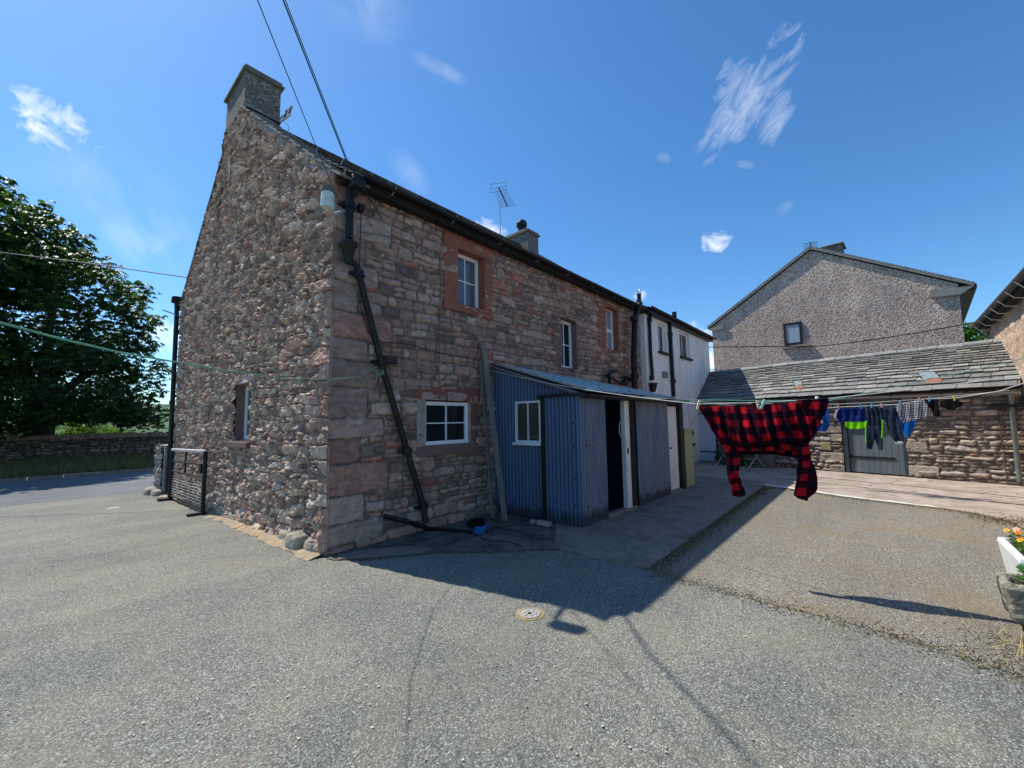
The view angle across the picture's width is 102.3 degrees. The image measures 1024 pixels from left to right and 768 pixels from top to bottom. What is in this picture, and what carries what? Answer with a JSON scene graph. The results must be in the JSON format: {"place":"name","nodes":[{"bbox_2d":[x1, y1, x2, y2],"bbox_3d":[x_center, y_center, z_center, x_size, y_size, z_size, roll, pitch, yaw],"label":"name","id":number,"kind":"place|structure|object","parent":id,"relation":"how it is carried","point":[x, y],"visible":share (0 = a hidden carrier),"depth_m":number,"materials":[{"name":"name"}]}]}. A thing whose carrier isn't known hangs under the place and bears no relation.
{"place":"outdoors","nodes":[
{"label":"outdoors","id":0,"kind":"place"},
{"bbox_2d":[0,471,154,505],"bbox_3d":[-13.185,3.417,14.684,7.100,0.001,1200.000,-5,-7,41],"label":"road","id":1,"kind":"structure","parent":0,"point":[28,491],"depth_m":13.08,"materials":[{"name":"grey asphalt"}]},
{"bbox_2d":[5,401,175,434],"bbox_3d":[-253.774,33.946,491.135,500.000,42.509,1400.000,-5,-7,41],"label":"hills","id":2,"kind":"structure","parent":0,"point":[166,423],"depth_m":238.02,"materials":[{"name":"green plant"}]},
{"bbox_2d":[0,485,1023,767],"bbox_3d":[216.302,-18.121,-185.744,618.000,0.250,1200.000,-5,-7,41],"label":"ground","id":3,"kind":"structure","parent":0,"point":[142,621],"depth_m":2.77,"materials":[{"name":"grey asphalt"}]},
{"bbox_2d":[0,468,153,482],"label":"kerb","id":4,"kind":"structure","parent":3,"relation":"on","point":[71,475],"depth_m":15.86,"materials":[{"name":"concrete"}]},
{"bbox_2d":[0,452,155,478],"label":"verge","id":5,"kind":"structure","parent":3,"relation":"on","point":[74,472],"depth_m":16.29,"materials":[{"name":"plant"}]},
{"bbox_2d":[0,415,63,436],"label":"hedge bush","id":6,"kind":"object","parent":5,"relation":"on","point":[22,434],"visible":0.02,"depth_m":26.36,"materials":[{"name":"green plant"}]},
{"bbox_2d":[55,421,111,435],"bbox_3d":[-32.797,4.265,31.090,2.813,3.341,3.796,-5,-7,41],"label":"hedge bush","id":7,"kind":"object","parent":5,"relation":"on","point":[82,430],"visible":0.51,"depth_m":31.02,"materials":[{"name":"green plant"}]},
{"bbox_2d":[0,175,171,440],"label":"chestnut tree","id":8,"kind":"object","parent":5,"relation":"on","point":[44,403],"visible":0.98,"depth_m":19.36,"materials":[{"name":"green plant"}]},
{"bbox_2d":[0,431,173,462],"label":"field wall","id":9,"kind":"structure","parent":5,"relation":"on","point":[14,447],"depth_m":20.11,"materials":[{"name":"stone"}]},
{"bbox_2d":[100,425,136,433],"bbox_3d":[-35.623,5.142,36.983,2.659,2.862,3.143,-5,-7,41],"label":"hedge bush","id":10,"kind":"object","parent":5,"relation":"on","point":[115,430],"visible":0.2,"depth_m":36.77,"materials":[{"name":"green plant"}]},
{"bbox_2d":[143,487,156,494],"bbox_3d":[-10.041,3.042,11.470,0.558,0.344,0.322,-5,-7,41],"label":"boulder","id":11,"kind":"object","parent":3,"relation":"on","point":[147,491],"visible":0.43,"depth_m":11.31,"materials":[{"name":"stone"}]},
{"bbox_2d":[150,489,163,495],"bbox_3d":[-9.699,3.009,11.258,0.590,0.271,0.262,-5,-7,41],"label":"boulder","id":12,"kind":"object","parent":3,"relation":"on","point":[156,492],"visible":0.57,"depth_m":11.10,"materials":[{"name":"stone"}]},
{"bbox_2d":[153,443,167,494],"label":"stub wall","id":13,"kind":"structure","parent":3,"relation":"on","point":[160,461],"depth_m":11.40,"materials":[{"name":"grey stone"}]},
{"bbox_2d":[156,448,207,516],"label":"field gate","id":14,"kind":"structure","parent":3,"relation":"on","point":[202,470],"depth_m":8.93,"materials":[{"name":"black metal"}]},
{"bbox_2d":[215,509,223,514],"bbox_3d":[-5.696,2.554,8.110,0.428,0.229,0.194,-5,-7,41],"label":"boulder","id":15,"kind":"object","parent":3,"relation":"on","point":[219,511],"visible":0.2,"depth_m":7.99,"materials":[{"name":"stone"}]},
{"bbox_2d":[227,513,235,519],"bbox_3d":[-5.127,2.484,7.631,0.577,0.215,0.196,-5,-7,41],"label":"boulder","id":16,"kind":"object","parent":3,"relation":"on","point":[231,515],"visible":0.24,"depth_m":7.53,"materials":[{"name":"stone"}]},
{"bbox_2d":[159,494,324,560],"bbox_3d":[-5.873,2.558,8.099,9.250,0.241,0.360,-5,-7,41],"label":"sandy strip","id":17,"kind":"object","parent":3,"relation":"on","point":[275,541],"visible":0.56,"depth_m":6.51,"materials":[{"name":"beige sand"}]},
{"bbox_2d":[278,530,287,540],"bbox_3d":[-3.268,2.247,6.015,0.388,0.253,0.214,-5,-7,41],"label":"boulder","id":18,"kind":"object","parent":3,"relation":"on","point":[282,534],"visible":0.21,"depth_m":5.94,"materials":[{"name":"stone"}]},
{"bbox_2d":[285,530,308,549],"bbox_3d":[-2.903,2.199,5.638,0.434,0.400,0.323,-5,-7,41],"label":"boulder","id":19,"kind":"object","parent":3,"relation":"on","point":[295,540],"visible":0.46,"depth_m":5.50,"materials":[{"name":"stone"}]},
{"bbox_2d":[303,537,314,551],"bbox_3d":[-2.595,2.168,5.412,0.320,0.295,0.225,-5,-7,41],"label":"boulder","id":20,"kind":"object","parent":3,"relation":"on","point":[308,547],"visible":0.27,"depth_m":5.31,"materials":[{"name":"stone"}]},
{"bbox_2d":[164,63,647,555],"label":"stone cottage","id":21,"kind":"structure","parent":3,"relation":"on","point":[279,280],"depth_m":6.90,"materials":[{"name":"stone"}]},
{"bbox_2d":[0,252,186,277],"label":"overhead cable","id":22,"kind":"object","parent":21,"relation":"attached to","point":[93,263],"visible":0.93,"depth_m":11.34,"materials":[{"name":"black rubber"}]},
{"bbox_2d":[0,321,377,379],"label":"green rope","id":23,"kind":"object","parent":21,"relation":"attached to","point":[29,330],"visible":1,"depth_m":1.51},
{"bbox_2d":[244,387,250,439],"bbox_3d":[-4.886,0.532,7.792,0.850,1.030,0.050,-5,-7,41],"label":"window","id":24,"kind":"structure","parent":21,"relation":"in","point":[247,397],"depth_m":8.00,"materials":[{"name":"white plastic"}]},
{"bbox_2d":[280,105,293,130],"bbox_3d":[-5.144,-6.103,9.454,0.460,0.410,0.232,-5,-7,41],"label":"antenna panel","id":25,"kind":"object","parent":21,"relation":"attached to","point":[286,115],"visible":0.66,"depth_m":9.42,"materials":[{"name":"white plastic"}]},
{"bbox_2d":[257,0,344,214],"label":"overhead cable","id":26,"kind":"object","parent":21,"relation":"attached to","point":[296,96],"visible":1,"depth_m":4.23,"materials":[{"name":"black rubber"}]},
{"bbox_2d":[285,0,369,197],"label":"overhead cable","id":27,"kind":"object","parent":21,"relation":"attached to","point":[319,89],"visible":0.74,"depth_m":4.21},
{"bbox_2d":[320,184,345,215],"bbox_3d":[-2.277,-2.294,5.365,0.161,0.330,0.590,-2,-5,7],"label":"wall lantern","id":28,"kind":"object","parent":21,"relation":"attached to","point":[327,203],"depth_m":5.11,"materials":[{"name":"glass"}]},
{"bbox_2d":[283,0,382,220],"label":"overhead cable","id":29,"kind":"object","parent":21,"relation":"attached to","point":[324,103],"visible":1,"depth_m":4.28,"materials":[{"name":"black rubber"}]},
{"bbox_2d":[358,231,440,380],"bbox_3d":[-1.660,-1.158,6.264,0.009,2.160,1.476,-5,-7,41],"label":"wall wire","id":30,"kind":"object","parent":21,"relation":"attached to","point":[440,293],"depth_m":6.73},
{"bbox_2d":[359,212,479,360],"bbox_3d":[-1.354,-1.450,6.646,0.010,1.950,2.378,-5,-7,41],"label":"wall wire","id":31,"kind":"object","parent":21,"relation":"attached to","point":[364,319],"depth_m":5.85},
{"bbox_2d":[426,401,467,444],"bbox_3d":[-1.109,0.651,6.885,0.050,0.700,0.956,-5,-7,41],"label":"window","id":32,"kind":"structure","parent":21,"relation":"in","point":[446,422],"depth_m":6.89,"materials":[{"name":"white plastic"}]},
{"bbox_2d":[458,253,477,307],"bbox_3d":[-0.877,-1.867,7.572,0.050,0.989,0.655,-5,-7,41],"label":"window","id":33,"kind":"structure","parent":21,"relation":"in","point":[467,267],"depth_m":7.65,"materials":[{"name":"glass"}]},
{"bbox_2d":[491,182,515,233],"bbox_3d":[-0.316,-6.177,15.439,0.704,2.100,1.395,-2,-5,12],"label":"tv aerial","id":34,"kind":"object","parent":21,"relation":"attached to","point":[500,191],"visible":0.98,"depth_m":15.36,"materials":[{"name":"metal"}]},
{"bbox_2d":[561,320,571,367],"bbox_3d":[1.222,-0.935,9.829,0.050,1.154,0.634,-5,-7,41],"label":"window","id":35,"kind":"structure","parent":21,"relation":"in","point":[565,326],"depth_m":9.94,"materials":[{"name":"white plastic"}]},
{"bbox_2d":[606,309,613,349],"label":"window","id":36,"kind":"structure","parent":21,"relation":"in","point":[609,322],"depth_m":11.70,"materials":[{"name":"white plastic"}]},
{"bbox_2d":[327,511,556,560],"bbox_3d":[-0.504,2.196,5.759,2.240,0.050,3.383,-5,-7,41],"label":"stone apron","id":37,"kind":"object","parent":3,"relation":"on","point":[473,544],"visible":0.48,"depth_m":5.76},
{"bbox_2d":[338,546,429,560],"bbox_3d":[-1.611,2.156,5.247,1.121,0.050,0.314,0,-5,-14],"label":"apron edging","id":38,"kind":"object","parent":37,"relation":"on","point":[375,553],"visible":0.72,"depth_m":5.21,"materials":[{"name":"concrete"}]},
{"bbox_2d":[383,514,472,532],"bbox_3d":[-1.158,2.036,6.130,1.456,0.417,0.544,1,-5,-17],"label":"ground pipe","id":39,"kind":"object","parent":37,"relation":"on","point":[406,521],"visible":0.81,"depth_m":6.06,"materials":[{"name":"black paint"}]},
{"bbox_2d":[376,519,555,548],"bbox_3d":[-0.523,2.161,5.657,2.760,0.018,1.209,3,-6,-34],"label":"apron crack","id":40,"kind":"object","parent":37,"relation":"on","point":[480,535],"visible":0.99,"depth_m":5.88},
{"bbox_2d":[472,523,487,533],"bbox_3d":[-0.485,2.142,6.102,0.256,0.112,0.260,-5,-7,41],"label":"basin","id":41,"kind":"object","parent":37,"relation":"on","point":[480,530],"visible":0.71,"depth_m":6.02,"materials":[{"name":"blue plastic"}]},
{"bbox_2d":[467,518,485,527],"bbox_3d":[-0.533,2.064,6.137,0.234,0.147,0.346,-5,-7,41],"label":"rag","id":42,"kind":"object","parent":41,"relation":"on","point":[475,522],"visible":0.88,"depth_m":6.04,"materials":[{"name":"black fabric"}]},
{"bbox_2d":[479,360,494,517],"bbox_3d":[-0.434,0.918,7.171,0.062,2.710,0.335,4,-7,-44],"label":"timber plank","id":43,"kind":"object","parent":37,"relation":"on","point":[487,440],"visible":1,"depth_m":7.15,"materials":[{"name":"wood"}]},
{"bbox_2d":[481,343,507,521],"bbox_3d":[-0.319,0.749,7.081,0.101,3.031,0.680,3,-6,-36],"label":"timber plank","id":44,"kind":"object","parent":37,"relation":"on","point":[494,437],"visible":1,"depth_m":7.03,"materials":[{"name":"brown wood"}]},
{"bbox_2d":[536,519,551,526],"bbox_3d":[0.504,2.182,6.459,0.220,0.073,0.110,-5,-7,41],"label":"brick","id":45,"kind":"object","parent":37,"relation":"on","point":[541,522],"visible":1,"depth_m":6.42,"materials":[{"name":"grey stone"}]},
{"bbox_2d":[0,508,992,767],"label":"fallen petals","id":46,"kind":"object","parent":3,"relation":"on","point":[536,678],"visible":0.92,"depth_m":2.59,"materials":[{"name":"plant"}]},
{"bbox_2d":[516,607,543,620],"bbox_3d":[0.154,1.968,3.538,0.250,0.014,0.250,-5,-7,41],"label":"inspection cover","id":47,"kind":"object","parent":3,"relation":"on","point":[529,613],"visible":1,"depth_m":3.52,"materials":[{"name":"metal"}]},
{"bbox_2d":[160,486,1023,691],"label":"dry moss","id":48,"kind":"object","parent":3,"relation":"on","point":[761,490],"visible":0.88,"depth_m":4.67,"materials":[{"name":"brown plant"}]},
{"bbox_2d":[630,289,716,462],"bbox_3d":[2.507,-0.718,17.808,9.760,8.050,8.010,-5,-7,41],"label":"white extension","id":49,"kind":"object","parent":3,"relation":"on","point":[674,355],"visible":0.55,"depth_m":14.13,"materials":[{"name":"paint"}]},
{"bbox_2d":[657,321,669,355],"bbox_3d":[5.007,-1.512,13.814,0.230,1.079,0.829,-5,-7,41],"label":"window","id":50,"kind":"structure","parent":49,"relation":"in","point":[662,343],"depth_m":14.04,"materials":[{"name":"glass"}]},
{"bbox_2d":[679,331,692,360],"bbox_3d":[6.452,-1.422,15.458,0.230,1.054,1.176,-5,-7,41],"label":"window","id":51,"kind":"structure","parent":49,"relation":"in","point":[683,337],"depth_m":15.69,"materials":[{"name":"white plastic"}]},
{"bbox_2d":[645,486,1023,675],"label":"tarmac patch","id":52,"kind":"object","parent":3,"relation":"on","point":[963,562],"visible":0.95,"depth_m":4.57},
{"bbox_2d":[918,606,1023,664],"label":"dry grass tuft","id":53,"kind":"object","parent":52,"relation":"on","point":[1021,652],"visible":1,"depth_m":2.91,"materials":[{"name":"beige plant"}]},
{"bbox_2d":[994,564,1023,624],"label":"stone trough planter","id":54,"kind":"object","parent":52,"relation":"on","point":[1010,586],"visible":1,"depth_m":3.13,"materials":[{"name":"stone"}]},
{"bbox_2d":[997,527,1023,574],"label":"white sink planter","id":55,"kind":"object","parent":52,"relation":"on","point":[1012,551],"visible":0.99,"depth_m":3.74,"materials":[{"name":"ceramic"}]},
{"bbox_2d":[707,241,976,370],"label":"pebbledashed house","id":56,"kind":"structure","parent":3,"relation":"on","point":[834,293],"depth_m":17.26,"materials":[{"name":"concrete"}]},
{"bbox_2d":[783,321,802,345],"bbox_3d":[12.442,-2.228,18.256,0.075,0.989,0.679,4,-7,-45],"label":"window","id":57,"kind":"structure","parent":56,"relation":"in","point":[793,335],"depth_m":18.25,"materials":[{"name":"black"}]},
{"bbox_2d":[695,338,1023,485],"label":"stone outbuilding","id":58,"kind":"structure","parent":3,"relation":"on","point":[978,438],"depth_m":11.24,"materials":[{"name":"stone"}]},
{"bbox_2d":[698,409,716,461],"bbox_3d":[7.368,1.922,15.912,0.065,2.050,1.060,3,-6,-34],"label":"door","id":59,"kind":"structure","parent":58,"relation":"in","point":[707,437],"depth_m":15.77,"materials":[{"name":"blue paint"}]},
{"bbox_2d":[845,398,905,474],"bbox_3d":[10.220,1.430,11.639,0.102,2.160,1.180,3,-6,-34],"label":"door","id":60,"kind":"structure","parent":58,"relation":"in","point":[889,460],"depth_m":11.60,"materials":[{"name":"blue paint"}]},
{"bbox_2d":[963,321,989,341],"bbox_3d":[29.466,-0.215,25.424,6.949,8.424,4.106,-5,-7,41],"label":"leafy tree","id":61,"kind":"object","parent":3,"relation":"on","point":[970,334],"visible":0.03,"depth_m":25.77,"materials":[{"name":"green plant"}]},
{"bbox_2d":[970,267,1023,393],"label":"roughcast cottage","id":62,"kind":"structure","parent":3,"relation":"on","point":[1001,316],"depth_m":9.67,"materials":[{"name":"stone"}]},
{"bbox_2d":[491,370,1023,403],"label":"washing line","id":63,"kind":"object","parent":62,"relation":"attached to","point":[792,400],"visible":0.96,"depth_m":4.09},
{"bbox_2d":[759,399,765,408],"bbox_3d":[2.538,0.204,4.173,0.024,0.104,0.023,28,-5,2],"label":"clothes peg","id":64,"kind":"object","parent":63,"relation":"attached to","point":[762,404],"visible":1,"depth_m":4.17,"materials":[{"name":"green plastic"}]},
{"bbox_2d":[699,398,828,500],"bbox_3d":[2.525,0.653,4.167,1.145,0.984,0.248,-3,-6,23],"label":"checked shirt","id":65,"kind":"object","parent":63,"relation":"hanging from","point":[783,429],"visible":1,"depth_m":4.09,"materials":[{"name":"red fabric"}]},
{"bbox_2d":[727,322,973,346],"bbox_3d":[11.348,-1.649,15.353,1.233,0.521,7.922,3,-7,-40],"label":"overhead cable","id":66,"kind":"object","parent":62,"relation":"attached to","point":[855,341],"visible":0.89,"depth_m":14.57,"materials":[{"name":"black rubber"}]},
{"bbox_2d":[0,0,1023,477],"label":"sky","id":67,"kind":"structure","parent":0,"point":[680,153],"materials":[{"name":"blue"}]},
{"bbox_2d":[555,476,765,567],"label":"concrete path","id":68,"kind":"structure","parent":0,"point":[631,540],"depth_m":6.26,"materials":[{"name":"grey concrete"}]},
{"bbox_2d":[491,363,688,527],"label":"corrugated shed","id":69,"kind":"structure","parent":68,"relation":"on","point":[576,457],"depth_m":7.20,"materials":[{"name":"blue paint"}]},
{"bbox_2d":[512,400,540,445],"bbox_3d":[0.253,0.670,7.070,0.610,0.755,0.085,-5,-7,41],"label":"window","id":70,"kind":"structure","parent":69,"relation":"in","point":[527,420],"depth_m":7.08,"materials":[{"name":"white paint"}]},
{"bbox_2d":[619,401,632,507],"bbox_3d":[2.077,1.263,7.565,0.094,1.980,0.258,-5,-7,41],"label":"door leaf","id":71,"kind":"structure","parent":69,"relation":"in","point":[624,408],"depth_m":7.54,"materials":[{"name":"white paint"}]},
{"bbox_2d":[667,406,679,489],"bbox_3d":[3.657,1.440,9.342,0.095,1.860,0.590,-5,-7,41],"label":"door","id":72,"kind":"structure","parent":69,"relation":"in","point":[671,411],"depth_m":9.36,"materials":[{"name":"white paint"}]},
{"bbox_2d":[672,390,1007,403],"bbox_3d":[7.376,0.305,9.029,7.728,0.281,0.319,-1,-5,-2],"label":"washing line","id":73,"kind":"object","parent":69,"relation":"attached to","point":[846,403],"visible":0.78,"depth_m":9.01,"materials":[{"name":"white plastic"}]},
{"bbox_2d":[688,383,1023,407],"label":"washing line","id":74,"kind":"object","parent":69,"relation":"attached to","point":[906,402],"visible":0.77,"depth_m":8.02,"materials":[{"name":"white plastic"}]},
{"bbox_2d":[817,409,828,431],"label":"football shorts","id":75,"kind":"object","parent":74,"relation":"hanging from","point":[823,426],"visible":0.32,"depth_m":9.51,"materials":[{"name":"blue fabric"}]},
{"bbox_2d":[834,408,865,421],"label":"shorts","id":76,"kind":"object","parent":74,"relation":"hanging from","point":[851,414],"visible":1,"depth_m":9.15,"materials":[{"name":"blue fabric"}]},
{"bbox_2d":[845,421,866,428],"bbox_3d":[7.723,0.920,9.247,0.042,0.182,0.397,3,-6,-36],"label":"lime top","id":77,"kind":"object","parent":74,"relation":"hanging from","point":[855,425],"visible":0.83,"depth_m":9.26,"materials":[{"name":"fabric"}]},
{"bbox_2d":[865,407,884,449],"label":"trousers","id":78,"kind":"object","parent":74,"relation":"hanging from","point":[874,425],"visible":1,"depth_m":8.79,"materials":[{"name":"fabric"}]},
{"bbox_2d":[884,407,903,444],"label":"jeans","id":79,"kind":"object","parent":74,"relation":"hanging from","point":[891,416],"visible":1,"depth_m":8.54,"materials":[{"name":"fabric"}]},
{"bbox_2d":[898,414,916,437],"bbox_3d":[8.213,0.792,8.582,0.044,0.672,0.332,3,-6,-34],"label":"blue vest","id":80,"kind":"object","parent":74,"relation":"hanging from","point":[907,428],"visible":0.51,"depth_m":8.56,"materials":[{"name":"fabric"}]},
{"bbox_2d":[895,400,930,422],"bbox_3d":[8.067,0.560,8.298,0.056,0.466,0.514,3,-6,-35],"label":"tea towel","id":81,"kind":"object","parent":74,"relation":"hanging from","point":[911,411],"visible":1,"depth_m":8.30,"materials":[{"name":"fabric"}]},
{"bbox_2d":[924,399,939,415],"bbox_3d":[8.233,0.466,8.109,0.062,0.342,0.247,3,-7,-38],"label":"sock","id":82,"kind":"object","parent":74,"relation":"hanging from","point":[933,404],"visible":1,"depth_m":8.06,"materials":[{"name":"black fabric"}]},
{"bbox_2d":[940,398,963,409],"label":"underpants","id":83,"kind":"object","parent":74,"relation":"hanging from","point":[950,404],"visible":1,"depth_m":7.90,"materials":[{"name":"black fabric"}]},
{"bbox_2d":[720,358,1023,400],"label":"washing line","id":84,"kind":"object","parent":69,"relation":"attached to","point":[877,390],"visible":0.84,"depth_m":6.67,"materials":[{"name":"green plastic"}]},
{"bbox_2d":[684,429,695,486],"bbox_3d":[4.175,1.800,10.247,0.616,1.370,0.830,-5,-7,41],"label":"meter cabinet","id":85,"kind":"object","parent":68,"relation":"on","point":[689,444],"visible":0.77,"depth_m":9.99,"materials":[{"name":"beige paint"}]},
{"bbox_2d":[694,461,1023,526],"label":"paving","id":86,"kind":"structure","parent":0,"point":[770,476],"depth_m":9.32,"materials":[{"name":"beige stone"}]},
{"bbox_2d":[714,452,720,459],"bbox_3d":[7.594,2.620,15.008,0.502,0.383,0.406,-5,-7,41],"label":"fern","id":87,"kind":"object","parent":86,"relation":"on","point":[716,456],"visible":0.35,"depth_m":15.00,"materials":[{"name":"green plant"}]},
{"bbox_2d":[719,452,743,464],"bbox_3d":[7.716,2.628,14.504,0.350,0.400,0.700,3,-6,-34],"label":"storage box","id":88,"kind":"object","parent":86,"relation":"on","point":[723,460],"visible":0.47,"depth_m":14.53,"materials":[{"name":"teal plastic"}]},
{"bbox_2d":[714,450,764,467],"bbox_3d":[7.694,2.543,13.955,0.600,0.529,1.447,3,-6,-34],"label":"garden table","id":89,"kind":"object","parent":86,"relation":"on","point":[725,457],"visible":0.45,"depth_m":14.21,"materials":[{"name":"grey metal"}]},
{"bbox_2d":[757,454,775,467],"bbox_3d":[8.421,2.532,13.658,0.380,0.460,0.400,3,-6,-34],"label":"wooden crate","id":90,"kind":"object","parent":86,"relation":"on","point":[767,461],"visible":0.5,"depth_m":13.52,"materials":[{"name":"wood"}]},
{"bbox_2d":[765,484,941,507],"bbox_3d":[6.884,2.327,8.707,0.383,0.001,3.186,2,-6,-25],"label":"white line","id":91,"kind":"object","parent":86,"relation":"on","point":[852,496],"visible":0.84,"depth_m":8.32,"materials":[{"name":"white paint"}]}
]}

